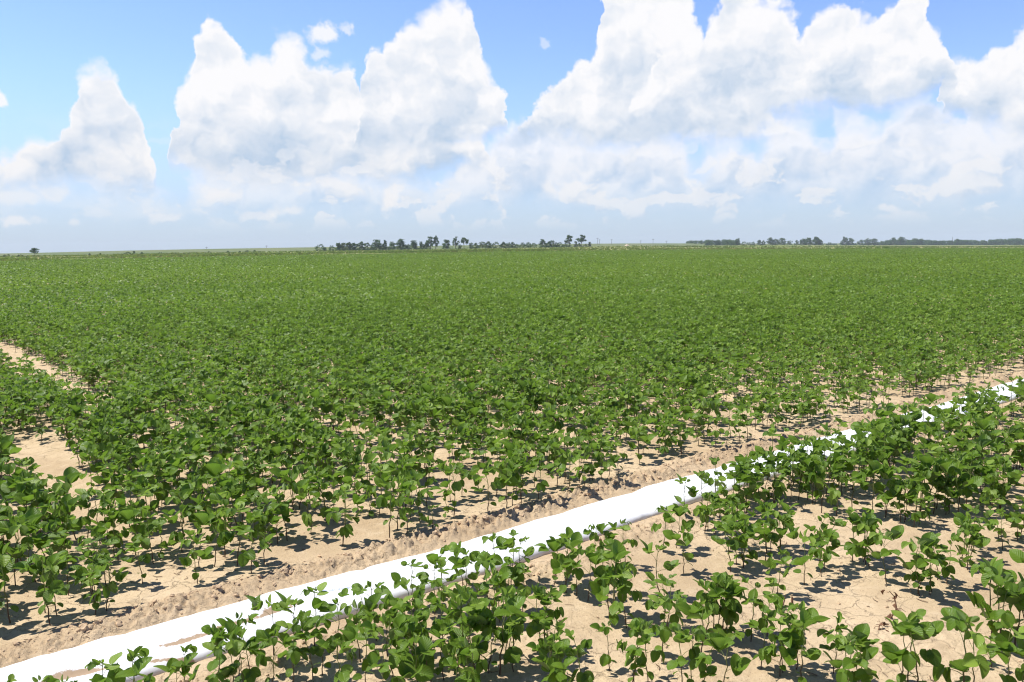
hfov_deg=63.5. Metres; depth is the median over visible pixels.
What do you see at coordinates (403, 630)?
soybean plant
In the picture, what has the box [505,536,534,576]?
soybean plant
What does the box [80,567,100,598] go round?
soybean plant
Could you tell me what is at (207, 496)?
soybean plant
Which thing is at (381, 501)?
soybean plant
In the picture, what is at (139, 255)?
grass
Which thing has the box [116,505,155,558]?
soybean plant
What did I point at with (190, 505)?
soybean plant
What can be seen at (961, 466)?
soybean plant
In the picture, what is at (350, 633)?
soybean plant
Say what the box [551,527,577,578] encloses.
soybean plant
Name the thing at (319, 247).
tree
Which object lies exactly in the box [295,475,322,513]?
soybean plant
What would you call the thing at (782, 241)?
tree
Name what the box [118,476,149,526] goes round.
soybean plant
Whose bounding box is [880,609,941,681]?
soybean plant
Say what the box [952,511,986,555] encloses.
soybean plant
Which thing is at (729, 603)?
soybean plant
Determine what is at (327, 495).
soybean plant
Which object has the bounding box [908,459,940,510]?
soybean plant
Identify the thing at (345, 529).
soybean plant
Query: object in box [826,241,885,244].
woods
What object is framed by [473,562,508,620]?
soybean plant
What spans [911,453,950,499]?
soybean plant
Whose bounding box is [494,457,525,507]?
soybean plant
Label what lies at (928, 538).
soybean plant
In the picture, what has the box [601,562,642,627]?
soybean plant
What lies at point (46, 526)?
soybean plant
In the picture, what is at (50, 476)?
soybean plant
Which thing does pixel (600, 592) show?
soybean plant
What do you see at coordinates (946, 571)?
soybean plant
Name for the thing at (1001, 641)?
soybean plant
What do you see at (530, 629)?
soybean plant
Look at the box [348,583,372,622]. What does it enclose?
soybean plant
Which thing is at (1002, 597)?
soybean plant
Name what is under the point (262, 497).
soybean plant
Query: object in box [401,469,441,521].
soybean plant
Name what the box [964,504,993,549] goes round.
soybean plant
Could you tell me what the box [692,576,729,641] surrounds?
soybean plant
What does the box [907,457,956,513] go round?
soybean plant
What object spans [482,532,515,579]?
soybean plant
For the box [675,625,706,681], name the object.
soybean plant
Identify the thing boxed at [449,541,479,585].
soybean plant
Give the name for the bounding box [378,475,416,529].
soybean plant
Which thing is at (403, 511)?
soybean plant
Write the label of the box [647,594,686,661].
soybean plant
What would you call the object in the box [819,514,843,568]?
soybean plant
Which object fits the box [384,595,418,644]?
soybean plant
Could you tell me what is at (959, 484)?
soybean plant
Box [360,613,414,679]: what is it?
soybean plant
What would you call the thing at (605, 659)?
soybean plant
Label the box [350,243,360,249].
tree
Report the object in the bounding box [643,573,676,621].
soybean plant
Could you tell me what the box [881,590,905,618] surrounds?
dead stalk
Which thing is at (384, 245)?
tree
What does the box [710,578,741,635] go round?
soybean plant
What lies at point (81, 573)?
soybean plant
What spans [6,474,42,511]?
soybean plant
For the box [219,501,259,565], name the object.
soybean plant
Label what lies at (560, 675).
soybean plant
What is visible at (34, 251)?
tree
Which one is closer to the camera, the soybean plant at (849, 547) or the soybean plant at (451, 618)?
the soybean plant at (451, 618)
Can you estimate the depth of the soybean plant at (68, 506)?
4.62 m
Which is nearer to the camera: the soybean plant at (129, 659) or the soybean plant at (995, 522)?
the soybean plant at (129, 659)
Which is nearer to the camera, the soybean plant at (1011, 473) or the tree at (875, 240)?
the soybean plant at (1011, 473)
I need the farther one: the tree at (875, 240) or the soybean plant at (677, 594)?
the tree at (875, 240)
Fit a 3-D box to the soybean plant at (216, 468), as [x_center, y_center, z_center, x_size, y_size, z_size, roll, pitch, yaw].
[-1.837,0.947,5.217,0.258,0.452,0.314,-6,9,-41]
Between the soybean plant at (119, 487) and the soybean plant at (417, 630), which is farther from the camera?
the soybean plant at (119, 487)
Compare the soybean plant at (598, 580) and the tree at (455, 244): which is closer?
the soybean plant at (598, 580)
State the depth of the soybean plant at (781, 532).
4.54 m
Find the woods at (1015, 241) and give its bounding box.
[880,238,1023,244]
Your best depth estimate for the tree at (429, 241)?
420.77 m
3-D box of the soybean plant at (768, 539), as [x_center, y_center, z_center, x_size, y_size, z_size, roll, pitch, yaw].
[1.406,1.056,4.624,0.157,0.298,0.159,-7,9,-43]
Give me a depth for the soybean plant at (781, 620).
3.28 m
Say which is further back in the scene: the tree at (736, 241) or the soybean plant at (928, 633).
the tree at (736, 241)
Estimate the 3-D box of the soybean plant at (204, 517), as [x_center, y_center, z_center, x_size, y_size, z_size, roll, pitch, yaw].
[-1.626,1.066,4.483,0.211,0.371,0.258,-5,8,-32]
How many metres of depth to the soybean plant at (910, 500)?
5.11 m
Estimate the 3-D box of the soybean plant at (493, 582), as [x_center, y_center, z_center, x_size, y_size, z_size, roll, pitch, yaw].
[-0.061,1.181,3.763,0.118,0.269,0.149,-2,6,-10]
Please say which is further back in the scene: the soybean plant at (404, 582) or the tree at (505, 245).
the tree at (505, 245)
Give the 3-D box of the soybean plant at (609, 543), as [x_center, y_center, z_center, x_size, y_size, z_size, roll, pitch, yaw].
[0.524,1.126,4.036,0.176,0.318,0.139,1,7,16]
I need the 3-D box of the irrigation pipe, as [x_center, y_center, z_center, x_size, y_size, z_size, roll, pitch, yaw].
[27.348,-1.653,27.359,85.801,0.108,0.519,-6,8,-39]
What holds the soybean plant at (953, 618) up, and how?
on the ground at (826, 589)
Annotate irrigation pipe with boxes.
[0,379,1023,681]
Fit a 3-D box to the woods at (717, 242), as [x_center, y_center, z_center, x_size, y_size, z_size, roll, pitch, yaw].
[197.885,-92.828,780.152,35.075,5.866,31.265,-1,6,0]
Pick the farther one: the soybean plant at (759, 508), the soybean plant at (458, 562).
the soybean plant at (759, 508)
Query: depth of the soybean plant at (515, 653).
3.28 m
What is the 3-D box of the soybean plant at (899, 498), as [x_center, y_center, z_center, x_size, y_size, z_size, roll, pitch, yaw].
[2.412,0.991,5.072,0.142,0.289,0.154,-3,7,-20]
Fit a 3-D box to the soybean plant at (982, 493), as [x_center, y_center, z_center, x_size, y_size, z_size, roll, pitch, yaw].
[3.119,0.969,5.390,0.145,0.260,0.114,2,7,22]
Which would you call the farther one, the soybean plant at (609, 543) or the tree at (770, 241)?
the tree at (770, 241)
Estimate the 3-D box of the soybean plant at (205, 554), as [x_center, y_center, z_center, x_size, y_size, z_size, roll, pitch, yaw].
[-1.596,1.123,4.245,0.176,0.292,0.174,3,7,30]
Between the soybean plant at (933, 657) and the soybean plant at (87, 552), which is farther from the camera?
the soybean plant at (87, 552)
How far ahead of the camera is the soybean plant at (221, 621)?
3.26 m
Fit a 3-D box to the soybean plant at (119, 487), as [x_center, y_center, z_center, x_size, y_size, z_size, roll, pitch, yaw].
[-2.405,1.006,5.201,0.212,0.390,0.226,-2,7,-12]
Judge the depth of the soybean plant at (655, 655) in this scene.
3.20 m
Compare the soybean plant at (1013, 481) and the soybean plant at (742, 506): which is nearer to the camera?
the soybean plant at (742, 506)
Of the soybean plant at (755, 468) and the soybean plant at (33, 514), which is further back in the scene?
the soybean plant at (755, 468)
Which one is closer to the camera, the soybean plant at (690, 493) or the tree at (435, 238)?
the soybean plant at (690, 493)
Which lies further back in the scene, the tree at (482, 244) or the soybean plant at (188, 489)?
the tree at (482, 244)
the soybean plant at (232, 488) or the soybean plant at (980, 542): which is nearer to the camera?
the soybean plant at (980, 542)
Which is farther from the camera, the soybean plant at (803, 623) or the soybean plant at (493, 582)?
the soybean plant at (493, 582)
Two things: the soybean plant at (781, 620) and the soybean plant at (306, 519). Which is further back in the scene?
the soybean plant at (306, 519)
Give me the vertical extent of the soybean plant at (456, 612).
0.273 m
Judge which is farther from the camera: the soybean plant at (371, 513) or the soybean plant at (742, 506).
the soybean plant at (371, 513)
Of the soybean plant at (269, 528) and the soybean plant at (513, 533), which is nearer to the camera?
the soybean plant at (513, 533)
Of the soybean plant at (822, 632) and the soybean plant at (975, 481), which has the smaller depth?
the soybean plant at (822, 632)
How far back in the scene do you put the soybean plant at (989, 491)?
5.20 m
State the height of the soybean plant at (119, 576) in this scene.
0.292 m
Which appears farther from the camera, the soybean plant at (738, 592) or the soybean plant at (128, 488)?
the soybean plant at (128, 488)
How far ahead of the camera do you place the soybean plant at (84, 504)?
4.85 m
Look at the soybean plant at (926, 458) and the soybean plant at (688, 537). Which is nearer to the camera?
the soybean plant at (688, 537)
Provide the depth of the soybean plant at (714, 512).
4.85 m
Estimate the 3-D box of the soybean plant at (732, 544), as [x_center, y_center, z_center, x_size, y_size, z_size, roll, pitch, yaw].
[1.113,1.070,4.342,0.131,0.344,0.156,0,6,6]
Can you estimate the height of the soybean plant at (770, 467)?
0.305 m
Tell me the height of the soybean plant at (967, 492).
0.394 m
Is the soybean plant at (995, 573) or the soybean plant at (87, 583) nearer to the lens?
the soybean plant at (995, 573)
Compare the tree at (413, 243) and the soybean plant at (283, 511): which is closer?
the soybean plant at (283, 511)
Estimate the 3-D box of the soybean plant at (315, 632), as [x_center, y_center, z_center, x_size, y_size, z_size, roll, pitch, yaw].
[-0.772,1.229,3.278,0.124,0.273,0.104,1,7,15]
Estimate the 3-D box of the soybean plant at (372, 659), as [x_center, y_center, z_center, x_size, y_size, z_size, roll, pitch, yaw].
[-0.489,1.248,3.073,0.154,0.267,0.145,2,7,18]
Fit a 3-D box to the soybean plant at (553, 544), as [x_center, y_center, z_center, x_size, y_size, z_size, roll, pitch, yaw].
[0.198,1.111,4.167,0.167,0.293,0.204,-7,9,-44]
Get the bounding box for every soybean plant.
[0,511,13,553]
[0,519,35,585]
[0,541,47,622]
[1,476,44,510]
[3,470,43,506]
[5,507,60,581]
[6,469,41,514]
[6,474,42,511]
[8,511,38,562]
[8,513,33,573]
[11,553,67,625]
[13,485,50,532]
[17,483,57,532]
[19,519,64,569]
[26,479,47,502]
[31,554,79,615]
[32,523,75,567]
[32,546,65,612]
[35,487,62,520]
[35,497,80,552]
[38,493,78,537]
[43,474,71,513]
[47,467,102,539]
[47,513,68,543]
[48,514,78,551]
[50,484,81,522]
[50,540,90,595]
[74,487,114,548]
[74,554,117,614]
[75,538,109,591]
[77,489,115,543]
[79,525,108,557]
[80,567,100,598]
[83,532,119,584]
[85,652,122,681]
[89,550,128,610]
[89,646,152,681]
[90,507,134,560]
[93,502,119,547]
[98,497,134,555]
[98,553,128,583]
[104,654,155,681]
[110,468,148,526]
[113,482,157,535]
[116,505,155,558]
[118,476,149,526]
[120,533,150,583]
[121,500,144,533]
[123,467,156,499]
[124,463,164,518]
[125,479,163,520]
[131,512,166,563]
[152,524,178,558]
[153,644,200,681]
[160,483,202,538]
[162,494,195,551]
[165,477,194,522]
[175,474,211,535]
[179,532,213,583]
[183,523,215,565]
[187,478,225,511]
[189,484,228,534]
[193,507,234,566]
[201,623,230,673]
[202,640,244,681]
[203,487,225,532]
[205,459,246,509]
[206,627,259,681]
[207,476,245,526]
[209,492,247,556]
[216,612,258,675]
[219,477,258,534]
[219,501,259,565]
[220,621,272,681]
[229,476,249,521]
[230,510,275,573]
[237,627,260,681]
[243,493,267,541]
[244,594,292,654]
[249,510,282,564]
[252,478,283,527]
[255,629,295,681]
[256,490,289,539]
[258,511,275,540]
[265,494,294,543]
[267,479,308,540]
[275,591,319,662]
[275,617,313,681]
[288,619,323,678]
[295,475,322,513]
[296,582,335,645]
[300,616,336,675]
[301,496,319,530]
[307,465,327,511]
[308,478,339,522]
[309,469,331,506]
[315,636,356,681]
[319,588,364,657]
[326,483,364,545]
[326,494,362,541]
[337,622,383,681]
[339,593,381,661]
[342,471,368,512]
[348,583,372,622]
[351,581,390,640]
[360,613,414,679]
[362,485,376,516]
[365,643,405,681]
[366,464,396,514]
[369,592,397,656]
[374,476,411,537]
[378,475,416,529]
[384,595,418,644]
[386,457,413,507]
[389,611,424,678]
[390,599,434,681]
[391,559,428,609]
[396,594,433,655]
[397,632,446,681]
[398,484,426,533]
[399,577,424,645]
[400,474,425,518]
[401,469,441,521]
[405,610,440,681]
[419,505,438,527]
[419,564,451,614]
[420,618,456,679]
[426,544,457,597]
[429,580,460,638]
[435,588,486,667]
[436,463,465,516]
[439,591,490,667]
[441,616,486,673]
[441,646,474,677]
[442,493,454,517]
[448,547,479,587]
[448,585,472,628]
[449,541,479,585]
[449,583,482,662]
[450,620,488,681]
[454,637,487,681]
[465,585,527,674]
[470,459,500,511]
[472,551,512,608]
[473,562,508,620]
[477,604,513,672]
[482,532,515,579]
[486,570,505,622]
[489,615,522,671]
[491,603,526,650]
[492,529,533,584]
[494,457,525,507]
[494,587,523,648]
[496,556,525,601]
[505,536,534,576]
[514,563,530,611]
[516,582,554,637]
[525,598,567,653]
[526,638,569,681]
[531,585,562,641]
[531,631,572,681]
[534,536,574,585]
[534,588,563,635]
[535,646,578,681]
[540,619,564,655]
[550,532,583,592]
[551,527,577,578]
[563,548,604,601]
[564,543,593,595]
[565,629,593,681]
[583,523,609,568]
[589,540,632,625]
[590,530,618,564]
[590,620,621,670]
[594,550,623,617]
[601,561,630,611]
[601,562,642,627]
[603,539,636,587]
[608,519,637,561]
[616,618,650,681]
[624,617,664,681]
[625,625,655,681]
[638,538,678,594]
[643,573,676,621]
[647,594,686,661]
[651,505,677,546]
[654,575,686,626]
[661,503,694,547]
[662,526,693,573]
[666,622,700,681]
[674,473,698,514]
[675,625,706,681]
[676,594,718,651]
[686,470,715,501]
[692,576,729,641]
[693,491,719,532]
[695,633,720,681]
[696,572,727,628]
[698,471,727,518]
[698,492,722,530]
[703,628,751,681]
[704,581,748,632]
[707,499,720,533]
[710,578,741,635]
[711,514,738,571]
[711,584,735,633]
[711,585,743,632]
[712,571,744,602]
[718,470,750,507]
[719,493,734,515]
[720,501,748,536]
[720,506,750,549]
[721,514,754,564]
[724,463,758,510]
[727,524,757,567]
[731,518,764,567]
[732,463,762,502]
[732,469,759,511]
[735,460,768,513]
[737,575,778,641]
[741,605,787,668]
[746,504,775,548]
[752,511,778,560]
[754,577,788,636]
[755,498,792,550]
[758,549,791,592]
[759,454,790,502]
[761,608,800,672]
[762,464,785,502]
[766,499,798,546]
[768,612,805,676]
[771,508,795,551]
[778,608,821,681]
[783,601,829,669]
[784,522,827,584]
[804,513,836,562]
[808,454,844,512]
[810,528,839,576]
[817,611,848,673]
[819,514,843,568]
[823,623,869,669]
[826,471,849,515]
[833,629,874,681]
[835,634,878,681]
[835,638,879,681]
[839,454,875,506]
[840,507,863,560]
[846,512,881,561]
[847,516,882,564]
[849,513,892,568]
[850,466,894,508]
[852,507,883,557]
[863,464,893,513]
[865,459,906,517]
[867,525,903,583]
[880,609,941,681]
[881,617,934,681]
[886,479,917,521]
[890,479,916,519]
[891,610,943,681]
[895,480,922,522]
[896,532,938,595]
[900,486,934,523]
[904,551,937,593]
[906,463,940,511]
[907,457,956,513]
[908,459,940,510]
[908,484,934,525]
[910,534,958,591]
[910,549,943,594]
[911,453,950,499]
[912,469,936,510]
[923,533,945,579]
[927,455,965,508]
[932,607,989,681]
[934,466,968,510]
[934,477,962,514]
[935,535,972,582]
[940,473,964,513]
[945,461,983,511]
[949,606,1016,681]
[951,517,984,560]
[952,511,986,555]
[955,523,990,569]
[960,450,994,503]
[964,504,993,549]
[964,516,989,559]
[965,557,1017,633]
[976,635,996,667]
[977,563,1023,641]
[978,470,1001,505]
[979,471,1004,509]
[980,494,1011,538]
[980,573,1023,641]
[982,463,1020,508]
[983,456,1019,508]
[985,507,1021,549]
[988,572,1023,645]
[988,619,1023,680]
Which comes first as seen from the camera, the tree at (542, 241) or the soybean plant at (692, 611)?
the soybean plant at (692, 611)
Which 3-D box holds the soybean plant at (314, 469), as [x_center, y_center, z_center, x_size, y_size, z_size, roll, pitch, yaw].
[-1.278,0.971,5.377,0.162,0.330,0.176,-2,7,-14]
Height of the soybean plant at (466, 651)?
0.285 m
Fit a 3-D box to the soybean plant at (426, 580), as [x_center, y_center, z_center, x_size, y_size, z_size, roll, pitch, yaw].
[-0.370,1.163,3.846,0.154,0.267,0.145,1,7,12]
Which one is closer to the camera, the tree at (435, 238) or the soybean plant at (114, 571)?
the soybean plant at (114, 571)
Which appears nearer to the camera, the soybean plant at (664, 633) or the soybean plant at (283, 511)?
the soybean plant at (664, 633)
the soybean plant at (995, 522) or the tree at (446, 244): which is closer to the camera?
the soybean plant at (995, 522)
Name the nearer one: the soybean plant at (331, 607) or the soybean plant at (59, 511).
the soybean plant at (331, 607)
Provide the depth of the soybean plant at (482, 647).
3.18 m
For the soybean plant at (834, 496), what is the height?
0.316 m
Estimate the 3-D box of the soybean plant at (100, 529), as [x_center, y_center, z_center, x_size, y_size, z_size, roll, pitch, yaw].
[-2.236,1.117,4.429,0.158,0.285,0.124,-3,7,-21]
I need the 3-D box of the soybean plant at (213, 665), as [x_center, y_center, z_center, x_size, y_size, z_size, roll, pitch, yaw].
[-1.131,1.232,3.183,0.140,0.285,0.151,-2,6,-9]
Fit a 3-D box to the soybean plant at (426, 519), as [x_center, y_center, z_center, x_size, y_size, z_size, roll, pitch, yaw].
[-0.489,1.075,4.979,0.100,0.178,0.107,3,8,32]
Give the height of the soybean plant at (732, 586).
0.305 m
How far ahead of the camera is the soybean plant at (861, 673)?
3.04 m
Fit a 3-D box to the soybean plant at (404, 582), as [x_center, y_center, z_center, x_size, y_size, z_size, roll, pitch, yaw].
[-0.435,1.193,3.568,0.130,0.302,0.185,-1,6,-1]
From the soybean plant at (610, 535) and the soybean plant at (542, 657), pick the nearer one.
the soybean plant at (542, 657)
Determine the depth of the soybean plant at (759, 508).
4.59 m
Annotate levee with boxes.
[0,243,1021,256]
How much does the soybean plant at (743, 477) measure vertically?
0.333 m
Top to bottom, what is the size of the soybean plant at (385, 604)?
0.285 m
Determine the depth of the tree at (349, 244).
412.61 m
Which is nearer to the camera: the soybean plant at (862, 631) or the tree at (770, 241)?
the soybean plant at (862, 631)
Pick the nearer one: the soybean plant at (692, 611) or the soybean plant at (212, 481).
the soybean plant at (692, 611)
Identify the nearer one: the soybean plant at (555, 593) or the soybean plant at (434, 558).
the soybean plant at (555, 593)
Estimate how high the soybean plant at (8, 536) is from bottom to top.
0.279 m
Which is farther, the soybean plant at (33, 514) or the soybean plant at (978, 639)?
the soybean plant at (33, 514)
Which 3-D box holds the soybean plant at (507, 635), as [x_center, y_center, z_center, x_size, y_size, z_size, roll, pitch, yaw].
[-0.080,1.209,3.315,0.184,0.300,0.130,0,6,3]
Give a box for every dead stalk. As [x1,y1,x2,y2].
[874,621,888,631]
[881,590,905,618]
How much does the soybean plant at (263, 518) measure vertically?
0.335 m
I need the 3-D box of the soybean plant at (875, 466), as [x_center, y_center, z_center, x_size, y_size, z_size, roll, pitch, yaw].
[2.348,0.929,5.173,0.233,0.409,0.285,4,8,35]
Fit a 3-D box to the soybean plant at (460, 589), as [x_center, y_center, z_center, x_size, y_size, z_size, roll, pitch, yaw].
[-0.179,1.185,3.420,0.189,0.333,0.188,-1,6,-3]
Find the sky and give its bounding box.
[0,0,1023,252]
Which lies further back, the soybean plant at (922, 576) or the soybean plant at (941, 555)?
the soybean plant at (941, 555)
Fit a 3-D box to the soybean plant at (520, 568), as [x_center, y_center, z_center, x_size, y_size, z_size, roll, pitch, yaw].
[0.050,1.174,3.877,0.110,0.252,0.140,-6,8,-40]
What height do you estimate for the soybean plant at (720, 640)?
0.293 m
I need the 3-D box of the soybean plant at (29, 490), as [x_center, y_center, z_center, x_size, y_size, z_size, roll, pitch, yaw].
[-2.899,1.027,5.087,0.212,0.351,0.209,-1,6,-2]
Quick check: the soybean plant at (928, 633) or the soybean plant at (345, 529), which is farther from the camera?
the soybean plant at (345, 529)
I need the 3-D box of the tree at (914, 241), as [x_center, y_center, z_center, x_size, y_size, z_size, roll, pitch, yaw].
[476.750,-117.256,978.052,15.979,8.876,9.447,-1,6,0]
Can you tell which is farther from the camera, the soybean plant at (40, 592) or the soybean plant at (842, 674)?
the soybean plant at (40, 592)
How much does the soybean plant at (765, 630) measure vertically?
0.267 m
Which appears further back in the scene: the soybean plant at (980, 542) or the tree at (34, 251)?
the tree at (34, 251)
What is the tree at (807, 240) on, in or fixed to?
on the ground at (826, 589)
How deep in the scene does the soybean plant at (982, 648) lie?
3.35 m
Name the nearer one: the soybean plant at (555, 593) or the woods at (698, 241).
the soybean plant at (555, 593)
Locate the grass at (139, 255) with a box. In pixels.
[0,245,1023,260]
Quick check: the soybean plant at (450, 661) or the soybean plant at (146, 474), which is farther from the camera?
the soybean plant at (146, 474)
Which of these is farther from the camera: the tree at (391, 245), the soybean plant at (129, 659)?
the tree at (391, 245)
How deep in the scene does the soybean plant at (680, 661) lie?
3.13 m
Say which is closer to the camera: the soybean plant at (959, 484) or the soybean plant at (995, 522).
the soybean plant at (995, 522)
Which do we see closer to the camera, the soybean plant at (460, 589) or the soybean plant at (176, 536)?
the soybean plant at (460, 589)
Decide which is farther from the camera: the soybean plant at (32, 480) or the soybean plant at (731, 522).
the soybean plant at (32, 480)
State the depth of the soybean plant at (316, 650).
3.25 m
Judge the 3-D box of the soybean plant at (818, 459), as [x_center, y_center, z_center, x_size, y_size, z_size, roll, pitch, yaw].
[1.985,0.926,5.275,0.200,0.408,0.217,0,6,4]
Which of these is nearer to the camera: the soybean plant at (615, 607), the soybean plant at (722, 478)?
the soybean plant at (615, 607)
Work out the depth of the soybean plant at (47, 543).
4.27 m
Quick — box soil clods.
[0,371,1023,681]
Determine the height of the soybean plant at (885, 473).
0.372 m
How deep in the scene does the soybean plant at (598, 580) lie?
3.83 m
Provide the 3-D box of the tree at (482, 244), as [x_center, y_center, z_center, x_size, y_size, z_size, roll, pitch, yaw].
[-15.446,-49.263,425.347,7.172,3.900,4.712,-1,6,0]
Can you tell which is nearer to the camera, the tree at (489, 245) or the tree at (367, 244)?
the tree at (367, 244)
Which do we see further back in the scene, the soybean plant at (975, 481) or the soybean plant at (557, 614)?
the soybean plant at (975, 481)
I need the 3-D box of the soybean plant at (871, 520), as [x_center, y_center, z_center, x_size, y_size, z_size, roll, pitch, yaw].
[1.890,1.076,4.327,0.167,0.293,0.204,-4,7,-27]
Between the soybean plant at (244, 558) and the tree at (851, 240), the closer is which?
the soybean plant at (244, 558)
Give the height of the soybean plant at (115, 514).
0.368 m
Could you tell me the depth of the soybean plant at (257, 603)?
3.40 m
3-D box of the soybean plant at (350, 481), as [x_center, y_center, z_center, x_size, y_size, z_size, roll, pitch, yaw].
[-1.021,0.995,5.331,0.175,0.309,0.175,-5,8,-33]
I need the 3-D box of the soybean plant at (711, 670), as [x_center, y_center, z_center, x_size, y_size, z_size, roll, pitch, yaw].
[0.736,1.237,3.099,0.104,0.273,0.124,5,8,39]
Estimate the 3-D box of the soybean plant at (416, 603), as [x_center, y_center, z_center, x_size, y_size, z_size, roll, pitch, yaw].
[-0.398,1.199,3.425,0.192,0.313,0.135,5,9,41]
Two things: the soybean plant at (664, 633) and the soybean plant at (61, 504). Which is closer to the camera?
the soybean plant at (664, 633)
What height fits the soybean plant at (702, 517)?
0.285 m
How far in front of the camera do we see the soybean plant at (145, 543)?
4.51 m
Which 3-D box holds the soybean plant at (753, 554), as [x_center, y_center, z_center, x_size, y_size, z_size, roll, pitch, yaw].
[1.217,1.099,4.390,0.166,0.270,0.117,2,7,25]
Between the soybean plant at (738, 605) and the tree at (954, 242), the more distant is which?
the tree at (954, 242)
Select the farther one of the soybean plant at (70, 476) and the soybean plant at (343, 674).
the soybean plant at (70, 476)
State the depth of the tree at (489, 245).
425.08 m
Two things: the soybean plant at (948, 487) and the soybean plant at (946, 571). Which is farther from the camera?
the soybean plant at (948, 487)
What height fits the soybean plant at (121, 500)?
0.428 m
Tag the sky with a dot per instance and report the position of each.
(126, 125)
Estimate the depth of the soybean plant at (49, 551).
3.89 m
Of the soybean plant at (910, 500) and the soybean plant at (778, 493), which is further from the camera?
the soybean plant at (778, 493)
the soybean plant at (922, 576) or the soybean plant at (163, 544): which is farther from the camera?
the soybean plant at (163, 544)
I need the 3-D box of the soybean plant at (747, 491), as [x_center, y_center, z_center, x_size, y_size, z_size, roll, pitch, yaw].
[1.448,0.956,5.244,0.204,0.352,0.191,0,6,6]
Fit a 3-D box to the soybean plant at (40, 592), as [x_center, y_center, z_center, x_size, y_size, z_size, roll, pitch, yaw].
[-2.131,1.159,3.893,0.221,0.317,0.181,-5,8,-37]
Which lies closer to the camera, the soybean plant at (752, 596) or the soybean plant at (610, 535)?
the soybean plant at (752, 596)
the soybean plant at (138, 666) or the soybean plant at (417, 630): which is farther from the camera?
the soybean plant at (417, 630)
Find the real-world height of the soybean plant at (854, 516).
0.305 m
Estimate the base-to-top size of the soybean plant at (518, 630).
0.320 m
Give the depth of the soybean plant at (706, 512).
4.92 m
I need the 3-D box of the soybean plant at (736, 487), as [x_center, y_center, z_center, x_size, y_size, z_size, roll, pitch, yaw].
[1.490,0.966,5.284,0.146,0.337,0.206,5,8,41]
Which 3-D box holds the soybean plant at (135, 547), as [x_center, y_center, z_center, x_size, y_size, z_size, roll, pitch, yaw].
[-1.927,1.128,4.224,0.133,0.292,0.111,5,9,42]
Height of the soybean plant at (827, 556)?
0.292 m
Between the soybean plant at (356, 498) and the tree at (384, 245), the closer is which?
the soybean plant at (356, 498)
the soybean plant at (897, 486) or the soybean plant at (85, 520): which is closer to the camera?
the soybean plant at (85, 520)
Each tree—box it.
[29,248,38,253]
[313,244,327,250]
[335,243,343,250]
[340,243,346,250]
[346,242,352,250]
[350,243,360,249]
[357,241,364,249]
[363,243,372,249]
[369,239,384,249]
[381,240,387,249]
[388,242,395,249]
[396,239,406,249]
[407,240,417,248]
[425,236,435,247]
[433,236,439,248]
[442,239,452,248]
[452,237,459,248]
[460,237,468,244]
[479,241,486,247]
[484,241,493,247]
[499,242,508,247]
[539,239,546,246]
[564,235,572,242]
[575,235,586,245]
[733,238,740,244]
[766,237,776,244]
[776,238,786,244]
[801,237,815,244]
[812,237,820,244]
[839,237,848,244]
[848,238,856,244]
[863,238,873,244]
[871,238,877,244]
[894,237,905,244]
[909,238,921,244]
[952,239,962,244]
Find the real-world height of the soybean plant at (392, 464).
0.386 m
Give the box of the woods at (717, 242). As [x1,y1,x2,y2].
[705,239,734,244]
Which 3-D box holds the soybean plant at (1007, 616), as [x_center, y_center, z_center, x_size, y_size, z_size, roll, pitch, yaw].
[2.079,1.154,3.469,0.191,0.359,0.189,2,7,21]
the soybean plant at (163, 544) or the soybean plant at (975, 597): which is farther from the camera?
the soybean plant at (163, 544)
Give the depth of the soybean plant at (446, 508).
5.23 m
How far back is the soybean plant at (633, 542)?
4.40 m
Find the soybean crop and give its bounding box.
[0,248,1023,681]
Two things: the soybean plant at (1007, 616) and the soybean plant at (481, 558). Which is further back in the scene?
the soybean plant at (481, 558)
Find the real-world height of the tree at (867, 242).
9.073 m
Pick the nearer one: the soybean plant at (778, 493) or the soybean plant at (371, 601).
the soybean plant at (371, 601)
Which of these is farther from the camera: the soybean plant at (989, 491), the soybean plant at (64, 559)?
the soybean plant at (989, 491)
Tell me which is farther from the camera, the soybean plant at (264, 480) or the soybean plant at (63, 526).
the soybean plant at (264, 480)
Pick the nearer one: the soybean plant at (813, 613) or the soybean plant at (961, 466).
the soybean plant at (813, 613)
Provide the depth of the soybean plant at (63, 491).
5.12 m
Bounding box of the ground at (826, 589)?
[0,245,1023,681]
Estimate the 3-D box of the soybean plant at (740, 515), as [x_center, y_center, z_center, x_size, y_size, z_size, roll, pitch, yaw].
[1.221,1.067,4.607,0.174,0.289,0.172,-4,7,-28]
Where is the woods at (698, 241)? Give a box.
[686,239,739,244]
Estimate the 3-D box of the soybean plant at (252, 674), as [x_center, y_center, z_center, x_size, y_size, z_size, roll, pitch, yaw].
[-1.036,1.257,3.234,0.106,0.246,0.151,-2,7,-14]
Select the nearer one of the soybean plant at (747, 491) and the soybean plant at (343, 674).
the soybean plant at (343, 674)
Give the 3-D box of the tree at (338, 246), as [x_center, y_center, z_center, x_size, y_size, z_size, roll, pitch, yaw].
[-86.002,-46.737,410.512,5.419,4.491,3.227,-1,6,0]
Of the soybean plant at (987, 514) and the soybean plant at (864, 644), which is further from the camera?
the soybean plant at (987, 514)
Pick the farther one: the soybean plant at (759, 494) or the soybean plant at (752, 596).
the soybean plant at (759, 494)
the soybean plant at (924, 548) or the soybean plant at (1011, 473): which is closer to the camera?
the soybean plant at (924, 548)

